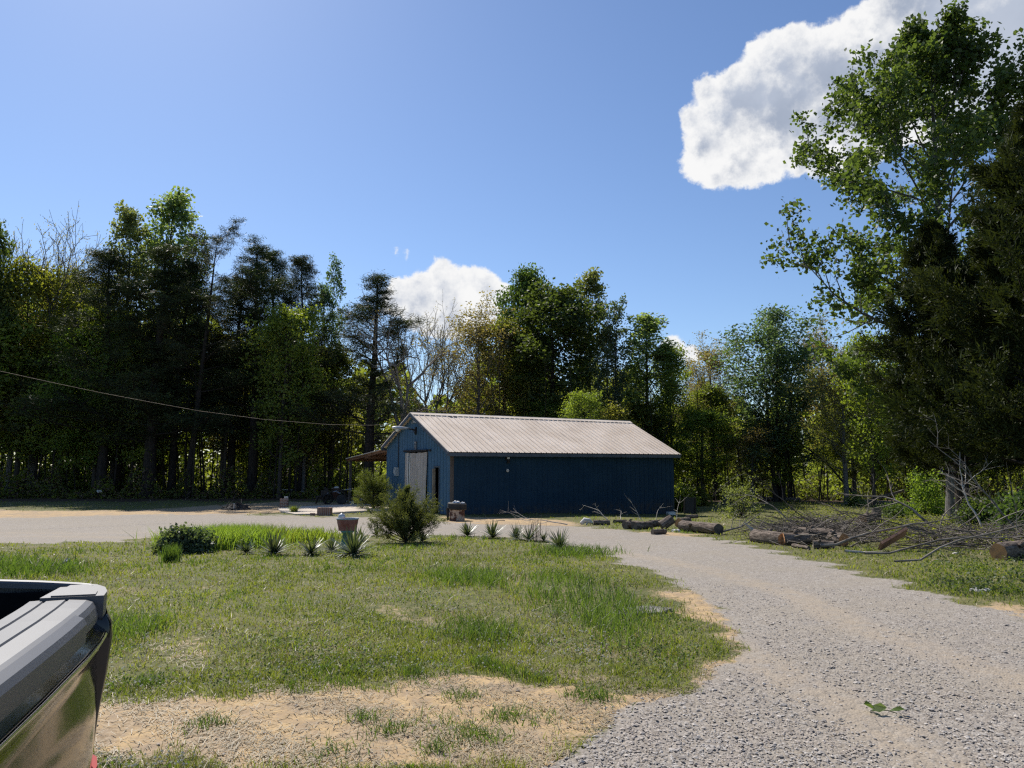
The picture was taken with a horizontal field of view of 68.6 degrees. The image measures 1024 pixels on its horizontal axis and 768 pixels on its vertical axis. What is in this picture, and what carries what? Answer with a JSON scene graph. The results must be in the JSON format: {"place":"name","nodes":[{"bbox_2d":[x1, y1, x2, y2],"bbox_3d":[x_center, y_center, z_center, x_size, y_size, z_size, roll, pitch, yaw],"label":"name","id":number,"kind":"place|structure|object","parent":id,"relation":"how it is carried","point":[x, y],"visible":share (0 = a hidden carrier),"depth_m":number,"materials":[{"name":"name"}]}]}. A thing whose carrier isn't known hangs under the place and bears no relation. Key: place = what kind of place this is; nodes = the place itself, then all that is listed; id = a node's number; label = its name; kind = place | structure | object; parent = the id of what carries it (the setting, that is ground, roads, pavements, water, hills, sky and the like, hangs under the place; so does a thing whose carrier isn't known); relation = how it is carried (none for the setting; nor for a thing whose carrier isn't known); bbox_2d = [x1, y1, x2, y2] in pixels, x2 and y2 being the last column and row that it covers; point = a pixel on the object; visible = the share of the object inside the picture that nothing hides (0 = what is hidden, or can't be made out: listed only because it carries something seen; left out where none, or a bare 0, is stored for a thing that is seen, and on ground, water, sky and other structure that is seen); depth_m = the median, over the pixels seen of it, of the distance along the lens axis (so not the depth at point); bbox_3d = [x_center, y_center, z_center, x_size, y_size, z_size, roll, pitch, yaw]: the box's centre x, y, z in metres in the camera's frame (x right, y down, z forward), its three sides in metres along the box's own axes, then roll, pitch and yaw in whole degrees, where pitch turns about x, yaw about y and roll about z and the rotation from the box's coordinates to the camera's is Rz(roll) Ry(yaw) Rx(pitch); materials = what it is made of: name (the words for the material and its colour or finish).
{"place":"outdoors","nodes":[
{"label":"outdoors","id":0,"kind":"place"},
{"bbox_2d":[0,465,1023,767],"bbox_3d":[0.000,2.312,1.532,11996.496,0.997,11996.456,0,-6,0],"label":"ground","id":1,"kind":"structure","parent":0,"point":[130,731],"depth_m":7.44,"materials":[{"name":"soil"}]},
{"bbox_2d":[0,220,31,398],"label":"broadleaf tree","id":2,"kind":"object","parent":1,"relation":"on","point":[4,251],"visible":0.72,"depth_m":53.43,"materials":[{"name":"green plant"}]},
{"bbox_2d":[0,307,59,464],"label":"young tree","id":3,"kind":"object","parent":1,"relation":"on","point":[17,328],"visible":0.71,"depth_m":52.75,"materials":[{"name":"green plant"}]},
{"bbox_2d":[0,302,76,490],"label":"woodland tree","id":4,"kind":"object","parent":1,"relation":"on","point":[9,463],"visible":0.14,"depth_m":54.11,"materials":[{"name":"green plant"}]},
{"bbox_2d":[0,339,79,479],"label":"young tree","id":5,"kind":"object","parent":1,"relation":"on","point":[37,458],"visible":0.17,"depth_m":54.61,"materials":[{"name":"green plant"}]},
{"bbox_2d":[0,252,91,489],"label":"young tree","id":6,"kind":"object","parent":1,"relation":"on","point":[26,288],"visible":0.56,"depth_m":54.07,"materials":[{"name":"green plant"}]},
{"bbox_2d":[12,375,85,497],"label":"young tree","id":7,"kind":"object","parent":1,"relation":"on","point":[63,432],"visible":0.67,"depth_m":50.73,"materials":[{"name":"green plant"}]},
{"bbox_2d":[0,579,112,767],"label":"pickup truck","id":8,"kind":"object","parent":1,"relation":"on","point":[56,637],"visible":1,"depth_m":1.21,"materials":[{"name":"black paint"}]},
{"bbox_2d":[24,265,98,487],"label":"young tree","id":9,"kind":"object","parent":1,"relation":"on","point":[82,307],"visible":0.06,"depth_m":59.23,"materials":[{"name":"green plant"}]},
{"bbox_2d":[4,203,120,493],"bbox_3d":[-37.309,-3.468,57.560,14.477,24.035,11.313,4,-7,-32],"label":"oak tree","id":10,"kind":"object","parent":1,"relation":"on","point":[31,458],"visible":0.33,"depth_m":56.80,"materials":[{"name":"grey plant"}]},
{"bbox_2d":[27,324,138,494],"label":"woodland tree","id":11,"kind":"object","parent":1,"relation":"on","point":[73,435],"visible":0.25,"depth_m":51.66,"materials":[{"name":"green plant"}]},
{"bbox_2d":[0,245,206,497],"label":"pine tree","id":12,"kind":"object","parent":1,"relation":"on","point":[100,268],"visible":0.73,"depth_m":51.17,"materials":[{"name":"green plant"}]},
{"bbox_2d":[46,304,168,493],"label":"woodland tree","id":13,"kind":"object","parent":1,"relation":"on","point":[111,458],"visible":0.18,"depth_m":52.89,"materials":[{"name":"green plant"}]},
{"bbox_2d":[97,199,161,491],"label":"poplar tree","id":14,"kind":"object","parent":1,"relation":"on","point":[130,225],"visible":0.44,"depth_m":56.16,"materials":[{"name":"green plant"}]},
{"bbox_2d":[88,332,182,494],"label":"young tree","id":15,"kind":"object","parent":1,"relation":"on","point":[108,432],"visible":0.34,"depth_m":51.31,"materials":[{"name":"green plant"}]},
{"bbox_2d":[45,241,239,497],"bbox_3d":[-24.867,-1.187,50.836,12.315,17.884,12.964,2,-6,-18],"label":"pine tree","id":16,"kind":"object","parent":1,"relation":"on","point":[156,285],"visible":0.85,"depth_m":50.15,"materials":[{"name":"green plant"}]},
{"bbox_2d":[88,255,237,492],"bbox_3d":[-23.992,-0.648,53.334,9.757,17.361,11.391,1,-6,-5],"label":"pine tree","id":17,"kind":"object","parent":1,"relation":"on","point":[172,466],"visible":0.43,"depth_m":52.30,"materials":[{"name":"green plant"}]},
{"bbox_2d":[141,522,192,554],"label":"leafy bush","id":18,"kind":"object","parent":1,"relation":"on","point":[174,535],"visible":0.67,"depth_m":16.09,"materials":[{"name":"green plant"}]},
{"bbox_2d":[130,186,206,484],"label":"poplar tree","id":19,"kind":"object","parent":1,"relation":"on","point":[177,202],"visible":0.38,"depth_m":59.30,"materials":[{"name":"green plant"}]},
{"bbox_2d":[182,526,222,553],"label":"leafy bush","id":20,"kind":"object","parent":1,"relation":"on","point":[205,539],"visible":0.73,"depth_m":16.41,"materials":[{"name":"green plant"}]},
{"bbox_2d":[144,215,262,497],"bbox_3d":[-20.132,-1.978,51.474,9.332,19.679,9.021,4,-7,-33],"label":"pine tree","id":21,"kind":"object","parent":1,"relation":"on","point":[218,240],"visible":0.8,"depth_m":51.09,"materials":[{"name":"green plant"}]},
{"bbox_2d":[126,520,301,551],"bbox_3d":[-6.941,3.618,18.073,3.762,0.550,3.545,0,-6,0],"label":"grass clump","id":22,"kind":"object","parent":1,"relation":"on","point":[227,533],"visible":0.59,"depth_m":17.55,"materials":[{"name":"green plant"}]},
{"bbox_2d":[183,331,251,469],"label":"young tree","id":23,"kind":"object","parent":1,"relation":"on","point":[232,404],"visible":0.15,"depth_m":54.46,"materials":[{"name":"green plant"}]},
{"bbox_2d":[162,277,291,494],"bbox_3d":[-20.598,0.072,55.571,11.847,16.384,10.147,1,-6,-13],"label":"pine tree","id":24,"kind":"object","parent":1,"relation":"on","point":[231,448],"visible":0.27,"depth_m":53.82,"materials":[{"name":"green plant"}]},
{"bbox_2d":[203,348,250,495],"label":"woodland tree","id":25,"kind":"object","parent":1,"relation":"on","point":[221,443],"visible":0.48,"depth_m":53.31,"materials":[{"name":"green plant"}]},
{"bbox_2d":[188,232,329,494],"bbox_3d":[-17.815,-1.414,53.782,9.978,19.010,10.503,1,-6,-9],"label":"pine tree","id":26,"kind":"object","parent":1,"relation":"on","point":[258,276],"visible":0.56,"depth_m":52.69,"materials":[{"name":"green plant"}]},
{"bbox_2d":[252,528,292,556],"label":"yucca plant","id":27,"kind":"object","parent":1,"relation":"on","point":[273,547],"visible":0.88,"depth_m":15.52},
{"bbox_2d":[233,359,320,486],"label":"woodland tree","id":28,"kind":"object","parent":1,"relation":"on","point":[271,462],"visible":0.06,"depth_m":54.51,"materials":[{"name":"green plant"}]},
{"bbox_2d":[232,299,336,498],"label":"broadleaf tree","id":29,"kind":"object","parent":1,"relation":"on","point":[275,322],"visible":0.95,"depth_m":49.71,"materials":[{"name":"green plant"}]},
{"bbox_2d":[231,249,342,472],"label":"pine tree","id":30,"kind":"object","parent":1,"relation":"on","point":[279,264],"visible":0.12,"depth_m":57.96,"materials":[{"name":"green plant"}]},
{"bbox_2d":[245,344,329,491],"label":"young tree","id":31,"kind":"object","parent":1,"relation":"on","point":[289,476],"visible":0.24,"depth_m":51.68,"materials":[{"name":"green plant"}]},
{"bbox_2d":[274,374,341,490],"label":"woodland tree","id":32,"kind":"object","parent":1,"relation":"on","point":[303,467],"visible":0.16,"depth_m":53.44,"materials":[{"name":"green plant"}]},
{"bbox_2d":[252,253,364,490],"bbox_3d":[-14.995,-0.794,54.385,9.129,17.909,7.819,5,-8,-38],"label":"pine tree","id":33,"kind":"object","parent":1,"relation":"on","point":[303,266],"visible":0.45,"depth_m":54.48,"materials":[{"name":"green plant"}]},
{"bbox_2d":[278,524,342,542],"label":"grass clump","id":34,"kind":"object","parent":1,"relation":"on","point":[311,533],"visible":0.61,"depth_m":19.65,"materials":[{"name":"green plant"}]},
{"bbox_2d":[303,251,348,486],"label":"poplar tree","id":35,"kind":"object","parent":1,"relation":"on","point":[326,293],"visible":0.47,"depth_m":57.17,"materials":[{"name":"green plant"}]},
{"bbox_2d":[278,504,388,514],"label":"concrete slab","id":36,"kind":"structure","parent":1,"relation":"on","point":[337,509],"depth_m":36.10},
{"bbox_2d":[307,346,369,489],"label":"woodland tree","id":37,"kind":"object","parent":1,"relation":"on","point":[347,369],"visible":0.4,"depth_m":55.72,"materials":[{"name":"green plant"}]},
{"bbox_2d":[324,522,383,558],"bbox_3d":[-3.203,3.203,15.192,1.391,0.873,1.436,0,-6,0],"label":"yucca plant","id":38,"kind":"object","parent":1,"relation":"on","point":[354,546],"visible":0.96,"depth_m":15.11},
{"bbox_2d":[281,269,433,498],"bbox_3d":[-9.758,-0.148,49.655,10.719,15.561,11.283,3,-7,-28],"label":"pine tree","id":39,"kind":"object","parent":1,"relation":"on","point":[374,394],"visible":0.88,"depth_m":49.49,"materials":[{"name":"green plant"}]},
{"bbox_2d":[350,468,394,507],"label":"juniper bush","id":40,"kind":"object","parent":1,"relation":"on","point":[376,485],"visible":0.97,"depth_m":37.13,"materials":[{"name":"green plant"}]},
{"bbox_2d":[106,634,654,767],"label":"grass tufts","id":41,"kind":"object","parent":1,"relation":"on","point":[598,695],"visible":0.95,"depth_m":4.90,"materials":[{"name":"plant"}]},
{"bbox_2d":[335,282,462,425],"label":"bare tree","id":42,"kind":"object","parent":1,"relation":"on","point":[397,381],"visible":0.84,"depth_m":49.44,"materials":[{"name":"grey plant"}]},
{"bbox_2d":[363,480,448,543],"bbox_3d":[-2.746,3.265,19.333,2.212,1.642,2.102,-3,-7,25],"label":"juniper bush","id":43,"kind":"object","parent":1,"relation":"on","point":[409,518],"visible":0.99,"depth_m":19.07,"materials":[{"name":"green plant"}]},
{"bbox_2d":[93,580,747,767],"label":"dry stems","id":44,"kind":"object","parent":1,"relation":"on","point":[503,747],"visible":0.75,"depth_m":4.81,"materials":[{"name":"plant"}]},
{"bbox_2d":[382,289,488,413],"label":"bare tree","id":45,"kind":"object","parent":1,"relation":"on","point":[439,362],"visible":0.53,"depth_m":57.54,"materials":[{"name":"grey plant"}]},
{"bbox_2d":[410,286,525,415],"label":"budding tree","id":46,"kind":"object","parent":1,"relation":"on","point":[471,333],"visible":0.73,"depth_m":55.69,"materials":[{"name":"green plant"}]},
{"bbox_2d":[0,347,1007,504],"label":"thin stems","id":47,"kind":"object","parent":1,"relation":"on","point":[201,447],"visible":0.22,"depth_m":54.02,"materials":[{"name":"brown plant"}]},
{"bbox_2d":[463,315,544,415],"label":"broadleaf tree","id":48,"kind":"object","parent":1,"relation":"on","point":[505,375],"visible":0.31,"depth_m":57.23,"materials":[{"name":"green plant"}]},
{"bbox_2d":[0,305,1009,487],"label":"woods","id":49,"kind":"object","parent":1,"relation":"on","point":[444,401],"visible":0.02,"depth_m":82.59,"materials":[{"name":"green plant"}]},
{"bbox_2d":[0,499,1023,767],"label":"lawn grass","id":50,"kind":"structure","parent":1,"relation":"on","point":[376,559],"depth_m":8.20,"materials":[{"name":"plant"}]},
{"bbox_2d":[0,437,1023,498],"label":"understorey leaves","id":51,"kind":"object","parent":1,"relation":"on","point":[833,486],"visible":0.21,"depth_m":58.64,"materials":[{"name":"green plant"}]},
{"bbox_2d":[0,464,1023,503],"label":"forest undergrowth","id":52,"kind":"object","parent":1,"relation":"on","point":[107,485],"visible":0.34,"depth_m":50.28,"materials":[{"name":"green plant"}]},
{"bbox_2d":[0,514,1023,767],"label":"gravel drive","id":53,"kind":"structure","parent":1,"relation":"on","point":[726,564],"depth_m":6.71,"materials":[{"name":"gravel"}]},
{"bbox_2d":[346,412,680,514],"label":"metal shed","id":54,"kind":"structure","parent":1,"relation":"on","point":[486,464],"depth_m":36.67,"materials":[{"name":"blue"}]},
{"bbox_2d":[409,452,426,506],"bbox_3d":[-4.514,4.745,35.665,0.058,2.982,2.000,4,-7,-32],"label":"sliding door","id":55,"kind":"structure","parent":54,"relation":"in","point":[417,461],"depth_m":35.62,"materials":[{"name":"beige metal"}]},
{"bbox_2d":[6,537,1023,767],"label":"clover","id":56,"kind":"object","parent":1,"relation":"on","point":[372,666],"depth_m":7.04,"materials":[{"name":"plant"}]},
{"bbox_2d":[494,369,539,416],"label":"young tree","id":57,"kind":"object","parent":1,"relation":"on","point":[519,396],"visible":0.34,"depth_m":55.36,"materials":[{"name":"green plant"}]},
{"bbox_2d":[490,262,561,414],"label":"broadleaf tree","id":58,"kind":"object","parent":1,"relation":"on","point":[521,278],"visible":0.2,"depth_m":62.28,"materials":[{"name":"green plant"}]},
{"bbox_2d":[512,399,583,418],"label":"woodland tree","id":59,"kind":"object","parent":1,"relation":"on","point":[553,414],"visible":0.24,"depth_m":54.33,"materials":[{"name":"green plant"}]},
{"bbox_2d":[491,277,616,418],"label":"broadleaf tree","id":60,"kind":"object","parent":1,"relation":"on","point":[554,308],"visible":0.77,"depth_m":56.00,"materials":[{"name":"green plant"}]},
{"bbox_2d":[551,389,608,419],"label":"young tree","id":61,"kind":"object","parent":1,"relation":"on","point":[576,405],"visible":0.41,"depth_m":46.90,"materials":[{"name":"green plant"}]},
{"bbox_2d":[509,541,650,558],"bbox_3d":[1.342,3.551,16.235,2.964,0.220,2.802,-5,-8,41],"label":"grass clump","id":62,"kind":"object","parent":1,"relation":"on","point":[572,549],"visible":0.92,"depth_m":15.87,"materials":[{"name":"plant"}]},
{"bbox_2d":[566,266,614,419],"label":"poplar tree","id":63,"kind":"object","parent":1,"relation":"on","point":[593,288],"visible":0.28,"depth_m":60.52,"materials":[{"name":"green plant"}]},
{"bbox_2d":[585,293,637,420],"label":"poplar tree","id":64,"kind":"object","parent":1,"relation":"on","point":[607,339],"visible":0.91,"depth_m":54.25,"materials":[{"name":"green plant"}]},
{"bbox_2d":[599,400,645,430],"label":"young tree","id":65,"kind":"object","parent":1,"relation":"on","point":[614,412],"visible":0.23,"depth_m":46.74,"materials":[{"name":"green plant"}]},
{"bbox_2d":[622,402,680,464],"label":"woodland tree","id":66,"kind":"object","parent":1,"relation":"on","point":[644,408],"visible":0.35,"depth_m":54.93,"materials":[{"name":"green plant"}]},
{"bbox_2d":[616,312,687,437],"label":"poplar tree","id":67,"kind":"object","parent":1,"relation":"on","point":[648,327],"visible":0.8,"depth_m":55.76,"materials":[{"name":"green plant"}]},
{"bbox_2d":[635,341,697,482],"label":"broadleaf tree","id":68,"kind":"object","parent":1,"relation":"on","point":[666,387],"visible":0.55,"depth_m":55.55,"materials":[{"name":"green plant"}]},
{"bbox_2d":[674,478,701,511],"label":"leafy bush","id":69,"kind":"object","parent":1,"relation":"on","point":[680,494],"visible":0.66,"depth_m":42.10,"materials":[{"name":"green plant"}]},
{"bbox_2d":[678,520,723,533],"bbox_3d":[5.774,4.401,23.034,0.477,0.360,1.748,3,-8,-24],"label":"log","id":70,"kind":"object","parent":1,"relation":"on","point":[716,528],"visible":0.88,"depth_m":22.85,"materials":[{"name":"wood"}]},
{"bbox_2d":[657,407,745,492],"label":"woodland tree","id":71,"kind":"object","parent":1,"relation":"on","point":[705,418],"visible":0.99,"depth_m":54.01,"materials":[{"name":"green plant"}]},
{"bbox_2d":[678,384,744,495],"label":"woodland tree","id":72,"kind":"object","parent":1,"relation":"on","point":[718,399],"visible":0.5,"depth_m":57.32,"materials":[{"name":"green plant"}]},
{"bbox_2d":[673,329,755,488],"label":"budding tree","id":73,"kind":"object","parent":1,"relation":"on","point":[705,353],"visible":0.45,"depth_m":59.83,"materials":[{"name":"green plant"}]},
{"bbox_2d":[711,474,766,517],"bbox_3d":[10.495,5.182,34.794,2.497,2.135,2.452,0,-6,0],"label":"leafy bush","id":74,"kind":"object","parent":1,"relation":"on","point":[742,506],"visible":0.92,"depth_m":34.47,"materials":[{"name":"green plant"}]},
{"bbox_2d":[710,422,777,500],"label":"woodland tree","id":75,"kind":"object","parent":1,"relation":"on","point":[747,438],"visible":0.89,"depth_m":54.26,"materials":[{"name":"green plant"}]},
{"bbox_2d":[700,303,831,500],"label":"maple tree","id":76,"kind":"object","parent":1,"relation":"on","point":[782,362],"visible":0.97,"depth_m":54.34,"materials":[{"name":"green plant"}]},
{"bbox_2d":[749,528,784,544],"bbox_3d":[6.390,3.808,18.762,0.363,0.405,1.145,2,-8,-18],"label":"log","id":77,"kind":"object","parent":1,"relation":"on","point":[766,536],"visible":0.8,"depth_m":18.60,"materials":[{"name":"wood"}]},
{"bbox_2d":[762,423,809,497],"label":"young tree","id":78,"kind":"object","parent":1,"relation":"on","point":[785,472],"visible":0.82,"depth_m":54.11,"materials":[{"name":"green plant"}]},
{"bbox_2d":[788,312,849,488],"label":"budding tree","id":79,"kind":"object","parent":1,"relation":"on","point":[825,345],"visible":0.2,"depth_m":63.89,"materials":[{"name":"green plant"}]},
{"bbox_2d":[806,408,840,500],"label":"young tree","id":80,"kind":"object","parent":1,"relation":"on","point":[824,452],"visible":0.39,"depth_m":55.14,"materials":[{"name":"green plant"}]},
{"bbox_2d":[771,349,885,504],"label":"budding tree","id":81,"kind":"object","parent":1,"relation":"on","point":[827,389],"visible":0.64,"depth_m":49.90,"materials":[{"name":"green plant"}]},
{"bbox_2d":[811,378,888,494],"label":"woodland tree","id":82,"kind":"object","parent":1,"relation":"on","point":[853,473],"visible":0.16,"depth_m":54.25,"materials":[{"name":"green plant"}]},
{"bbox_2d":[684,508,1023,550],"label":"brush pile","id":83,"kind":"object","parent":1,"relation":"on","point":[852,525],"visible":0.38,"depth_m":19.20,"materials":[{"name":"brown wood"}]},
{"bbox_2d":[825,328,904,507],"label":"young tree","id":84,"kind":"object","parent":1,"relation":"on","point":[876,446],"visible":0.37,"depth_m":45.95,"materials":[{"name":"green plant"}]},
{"bbox_2d":[710,501,1023,551],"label":"brush pile","id":85,"kind":"object","parent":1,"relation":"on","point":[861,530],"visible":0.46,"depth_m":19.30,"materials":[{"name":"brown wood"}]},
{"bbox_2d":[760,0,1023,517],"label":"tulip tree","id":86,"kind":"object","parent":1,"relation":"on","point":[919,58],"visible":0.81,"depth_m":35.61,"materials":[{"name":"green plant"}]},
{"bbox_2d":[820,506,963,546],"bbox_3d":[8.708,3.294,17.370,3.275,1.009,1.279,0,-6,0],"label":"fallen branch","id":87,"kind":"object","parent":1,"relation":"on","point":[854,537],"visible":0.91,"depth_m":17.09,"materials":[{"name":"brown wood"}]},
{"bbox_2d":[773,499,1023,544],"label":"weeds","id":88,"kind":"object","parent":1,"relation":"on","point":[895,525],"visible":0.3,"depth_m":27.84,"materials":[{"name":"green plant"}]},
{"bbox_2d":[894,462,945,515],"bbox_3d":[21.357,5.425,38.675,2.871,2.757,3.060,0,-6,0],"label":"leafy bush","id":89,"kind":"object","parent":1,"relation":"on","point":[922,499],"visible":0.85,"depth_m":38.52,"materials":[{"name":"green plant"}]},
{"bbox_2d":[850,217,1023,514],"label":"cedar tree","id":90,"kind":"object","parent":1,"relation":"on","point":[910,350],"visible":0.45,"depth_m":30.92,"materials":[{"name":"green plant"}]},
{"bbox_2d":[864,511,1023,555],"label":"fallen branch","id":91,"kind":"object","parent":1,"relation":"on","point":[927,543],"visible":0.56,"depth_m":15.58,"materials":[{"name":"brown wood"}]},
{"bbox_2d":[866,96,1023,481],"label":"cedar tree","id":92,"kind":"object","parent":1,"relation":"on","point":[999,222],"visible":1,"depth_m":26.00,"materials":[{"name":"green plant"}]},
{"bbox_2d":[907,546,1023,596],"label":"ground cover","id":93,"kind":"object","parent":1,"relation":"on","point":[1009,572],"visible":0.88,"depth_m":11.49,"materials":[{"name":"green plant"}]},
{"bbox_2d":[928,414,1017,529],"bbox_3d":[12.848,2.533,21.545,1.982,3.460,2.097,2,-6,-17],"label":"fallen branch","id":94,"kind":"object","parent":1,"relation":"on","point":[978,486],"visible":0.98,"depth_m":21.35,"materials":[{"name":"grey wood"}]},
{"bbox_2d":[948,491,1000,528],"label":"leafy bush","id":95,"kind":"object","parent":1,"relation":"on","point":[966,509],"visible":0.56,"depth_m":25.16,"materials":[{"name":"green plant"}]},
{"bbox_2d":[977,477,1023,532],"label":"leafy bush","id":96,"kind":"object","parent":1,"relation":"on","point":[1003,507],"visible":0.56,"depth_m":21.45,"materials":[{"name":"green plant"}]},
{"bbox_2d":[989,540,1023,560],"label":"log","id":97,"kind":"object","parent":1,"relation":"on","point":[1000,550],"visible":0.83,"depth_m":14.56,"materials":[{"name":"wood"}]},
{"bbox_2d":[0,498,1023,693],"bbox_3d":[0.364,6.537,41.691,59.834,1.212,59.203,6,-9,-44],"label":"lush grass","id":98,"kind":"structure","parent":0,"point":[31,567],"depth_m":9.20,"materials":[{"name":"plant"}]},
{"bbox_2d":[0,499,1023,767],"bbox_3d":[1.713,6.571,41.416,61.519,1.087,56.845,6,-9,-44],"label":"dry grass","id":99,"kind":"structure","parent":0,"point":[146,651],"depth_m":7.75,"materials":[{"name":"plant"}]},
{"bbox_2d":[0,0,1023,464],"label":"sky","id":100,"kind":"structure","parent":0,"point":[452,146],"materials":[{"name":"blue"}]},
{"bbox_2d":[98,581,1023,767],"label":"loose gravel","id":101,"kind":"structure","parent":0,"point":[810,730],"depth_m":4.82,"materials":[{"name":"gravel"}]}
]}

